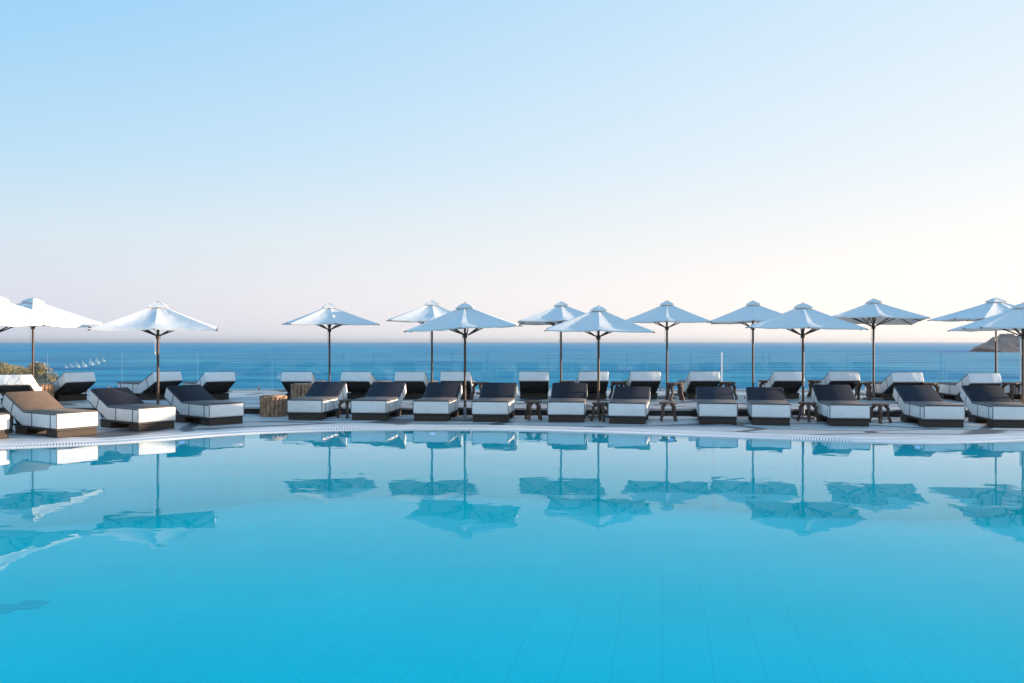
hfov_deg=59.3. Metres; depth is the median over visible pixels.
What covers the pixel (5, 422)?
sun lounger
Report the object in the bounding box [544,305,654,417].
parasol
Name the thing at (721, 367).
slim post
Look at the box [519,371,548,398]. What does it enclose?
sun lounger
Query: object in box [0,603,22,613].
drain grating
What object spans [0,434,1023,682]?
pool basin
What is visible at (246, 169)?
sky
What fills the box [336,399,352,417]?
root stool
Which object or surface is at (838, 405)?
sun lounger
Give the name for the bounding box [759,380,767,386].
root stool
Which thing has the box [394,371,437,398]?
sun lounger
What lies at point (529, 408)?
root stool
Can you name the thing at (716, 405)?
sun lounger
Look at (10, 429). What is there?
root stool
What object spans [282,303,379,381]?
parasol
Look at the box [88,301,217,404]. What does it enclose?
parasol
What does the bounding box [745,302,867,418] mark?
parasol
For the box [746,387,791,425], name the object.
sun lounger
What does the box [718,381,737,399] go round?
root stool
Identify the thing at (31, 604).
drain grating
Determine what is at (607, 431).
overflow grate
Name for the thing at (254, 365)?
sea
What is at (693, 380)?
sun lounger
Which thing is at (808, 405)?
root stool
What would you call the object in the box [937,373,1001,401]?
sun lounger
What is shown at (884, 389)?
sun lounger
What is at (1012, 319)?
parasol
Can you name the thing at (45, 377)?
dry shrub
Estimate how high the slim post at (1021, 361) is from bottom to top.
1.750 m
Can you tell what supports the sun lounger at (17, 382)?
on the terrace floor
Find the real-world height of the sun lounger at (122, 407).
0.785 m
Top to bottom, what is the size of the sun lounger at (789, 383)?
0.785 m
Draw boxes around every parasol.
[0,296,90,431]
[15,297,102,376]
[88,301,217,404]
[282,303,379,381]
[387,300,450,381]
[404,302,521,419]
[518,302,585,380]
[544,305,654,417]
[627,301,711,398]
[707,300,781,397]
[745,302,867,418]
[833,298,929,399]
[927,297,1014,372]
[947,302,1023,403]
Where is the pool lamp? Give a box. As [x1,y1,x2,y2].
[912,445,921,449]
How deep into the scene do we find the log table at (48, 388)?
23.78 m
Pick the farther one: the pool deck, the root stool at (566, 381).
the root stool at (566, 381)
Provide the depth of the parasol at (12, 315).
17.52 m
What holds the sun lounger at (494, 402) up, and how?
on the pool deck
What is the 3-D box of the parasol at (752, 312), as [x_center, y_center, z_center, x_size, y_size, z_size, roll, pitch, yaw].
[6.865,0.217,25.597,2.465,2.781,2.466,0,0,15]
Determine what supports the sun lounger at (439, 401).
on the pool deck
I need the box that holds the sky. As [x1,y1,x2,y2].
[0,0,1023,341]
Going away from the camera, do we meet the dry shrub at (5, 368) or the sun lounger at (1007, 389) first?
the sun lounger at (1007, 389)
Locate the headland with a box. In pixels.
[969,333,1021,351]
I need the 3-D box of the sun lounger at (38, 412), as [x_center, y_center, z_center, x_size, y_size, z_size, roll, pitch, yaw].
[-8.972,1.386,17.452,2.055,0.785,0.849,0,0,35]
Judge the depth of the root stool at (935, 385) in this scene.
24.47 m
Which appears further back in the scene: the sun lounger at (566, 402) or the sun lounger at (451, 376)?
the sun lounger at (451, 376)
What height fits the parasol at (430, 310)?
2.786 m
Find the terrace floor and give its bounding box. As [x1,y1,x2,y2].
[0,389,1021,411]
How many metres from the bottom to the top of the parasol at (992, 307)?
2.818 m
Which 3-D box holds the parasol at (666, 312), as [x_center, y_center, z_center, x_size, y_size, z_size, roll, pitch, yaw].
[4.411,0.217,25.610,2.465,2.781,2.466,0,0,11]
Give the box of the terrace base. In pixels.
[0,408,969,416]
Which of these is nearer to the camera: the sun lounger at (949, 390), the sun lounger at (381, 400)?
the sun lounger at (381, 400)
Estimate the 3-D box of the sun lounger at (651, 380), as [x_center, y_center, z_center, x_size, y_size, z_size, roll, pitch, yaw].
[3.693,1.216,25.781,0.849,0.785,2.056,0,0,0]
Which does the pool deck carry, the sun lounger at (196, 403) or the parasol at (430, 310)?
the sun lounger at (196, 403)
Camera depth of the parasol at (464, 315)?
19.89 m
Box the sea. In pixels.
[0,342,1019,388]
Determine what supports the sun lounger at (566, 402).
on the pool deck
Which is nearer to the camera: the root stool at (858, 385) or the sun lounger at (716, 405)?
the sun lounger at (716, 405)
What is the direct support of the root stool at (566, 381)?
on the terrace floor
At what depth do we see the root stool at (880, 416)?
19.64 m
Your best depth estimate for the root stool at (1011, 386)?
24.45 m
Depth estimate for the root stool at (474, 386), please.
24.88 m
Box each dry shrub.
[0,362,15,373]
[6,367,25,373]
[19,361,57,378]
[35,372,57,381]
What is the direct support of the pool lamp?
attached to the pool basin
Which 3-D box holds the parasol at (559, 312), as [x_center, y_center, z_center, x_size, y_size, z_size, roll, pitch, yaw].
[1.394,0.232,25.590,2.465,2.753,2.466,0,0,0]
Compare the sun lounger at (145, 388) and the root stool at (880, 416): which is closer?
the root stool at (880, 416)
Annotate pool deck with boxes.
[0,412,1023,441]
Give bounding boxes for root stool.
[3,411,19,432]
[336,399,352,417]
[470,382,489,399]
[524,401,541,419]
[559,381,574,382]
[590,402,608,421]
[609,381,627,398]
[659,401,676,420]
[665,382,684,400]
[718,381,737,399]
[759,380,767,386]
[796,402,819,421]
[807,380,821,396]
[854,382,873,399]
[869,403,891,423]
[922,382,940,397]
[1001,382,1021,400]
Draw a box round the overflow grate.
[0,427,1023,447]
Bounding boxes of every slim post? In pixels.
[721,352,721,386]
[1020,339,1021,381]
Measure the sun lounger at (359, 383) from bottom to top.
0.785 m
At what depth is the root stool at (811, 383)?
25.99 m
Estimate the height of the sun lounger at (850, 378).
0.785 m
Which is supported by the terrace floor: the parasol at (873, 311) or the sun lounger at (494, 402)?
the parasol at (873, 311)
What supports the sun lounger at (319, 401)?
on the pool deck
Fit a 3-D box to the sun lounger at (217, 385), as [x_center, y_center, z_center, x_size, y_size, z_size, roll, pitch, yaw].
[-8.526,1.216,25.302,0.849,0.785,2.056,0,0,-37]
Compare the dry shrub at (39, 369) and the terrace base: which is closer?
the terrace base
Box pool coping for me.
[0,425,1023,450]
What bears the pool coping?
on the pool deck
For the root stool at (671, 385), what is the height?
0.486 m
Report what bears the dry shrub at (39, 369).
on the hillside
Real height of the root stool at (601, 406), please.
0.423 m
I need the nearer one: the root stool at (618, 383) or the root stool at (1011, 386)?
the root stool at (1011, 386)
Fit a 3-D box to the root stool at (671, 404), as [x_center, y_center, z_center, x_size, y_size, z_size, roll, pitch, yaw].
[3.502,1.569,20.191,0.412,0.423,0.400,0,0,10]
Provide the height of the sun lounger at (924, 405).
0.785 m
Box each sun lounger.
[0,374,41,404]
[0,412,10,438]
[2,390,98,437]
[37,372,95,400]
[89,387,175,430]
[117,371,182,399]
[164,384,243,425]
[183,371,235,399]
[281,372,325,398]
[287,382,346,419]
[340,371,390,398]
[351,382,405,419]
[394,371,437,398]
[413,382,461,420]
[440,371,474,398]
[471,383,517,421]
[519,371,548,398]
[547,383,587,421]
[575,371,608,398]
[608,386,650,423]
[623,371,660,398]
[678,371,719,398]
[696,386,737,424]
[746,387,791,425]
[758,371,804,398]
[808,371,859,390]
[811,385,870,426]
[865,372,923,399]
[893,385,964,427]
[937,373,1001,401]
[960,385,1023,427]
[1001,382,1021,398]
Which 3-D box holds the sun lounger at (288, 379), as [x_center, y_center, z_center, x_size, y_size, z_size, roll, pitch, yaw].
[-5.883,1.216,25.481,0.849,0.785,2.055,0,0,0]
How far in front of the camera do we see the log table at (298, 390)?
23.53 m
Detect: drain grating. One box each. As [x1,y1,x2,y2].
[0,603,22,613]
[10,600,49,609]
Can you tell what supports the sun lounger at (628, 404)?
on the pool deck
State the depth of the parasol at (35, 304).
23.57 m
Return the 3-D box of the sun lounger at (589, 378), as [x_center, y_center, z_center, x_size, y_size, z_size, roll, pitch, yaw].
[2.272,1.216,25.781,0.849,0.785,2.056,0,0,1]
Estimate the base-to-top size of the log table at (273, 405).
0.500 m
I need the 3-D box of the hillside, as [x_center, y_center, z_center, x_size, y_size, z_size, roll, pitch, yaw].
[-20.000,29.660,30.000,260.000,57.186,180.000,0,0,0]
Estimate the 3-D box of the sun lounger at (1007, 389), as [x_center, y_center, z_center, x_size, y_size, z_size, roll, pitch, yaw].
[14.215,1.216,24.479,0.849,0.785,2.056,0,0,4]
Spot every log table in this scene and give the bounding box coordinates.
[38,383,53,397]
[259,394,286,416]
[291,383,311,398]
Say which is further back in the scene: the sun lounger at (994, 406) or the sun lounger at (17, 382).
the sun lounger at (17, 382)
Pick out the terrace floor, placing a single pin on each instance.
(250, 398)
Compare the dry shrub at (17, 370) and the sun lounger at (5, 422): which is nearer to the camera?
the sun lounger at (5, 422)
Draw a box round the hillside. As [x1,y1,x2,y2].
[4,364,27,369]
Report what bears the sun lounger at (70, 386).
on the terrace floor

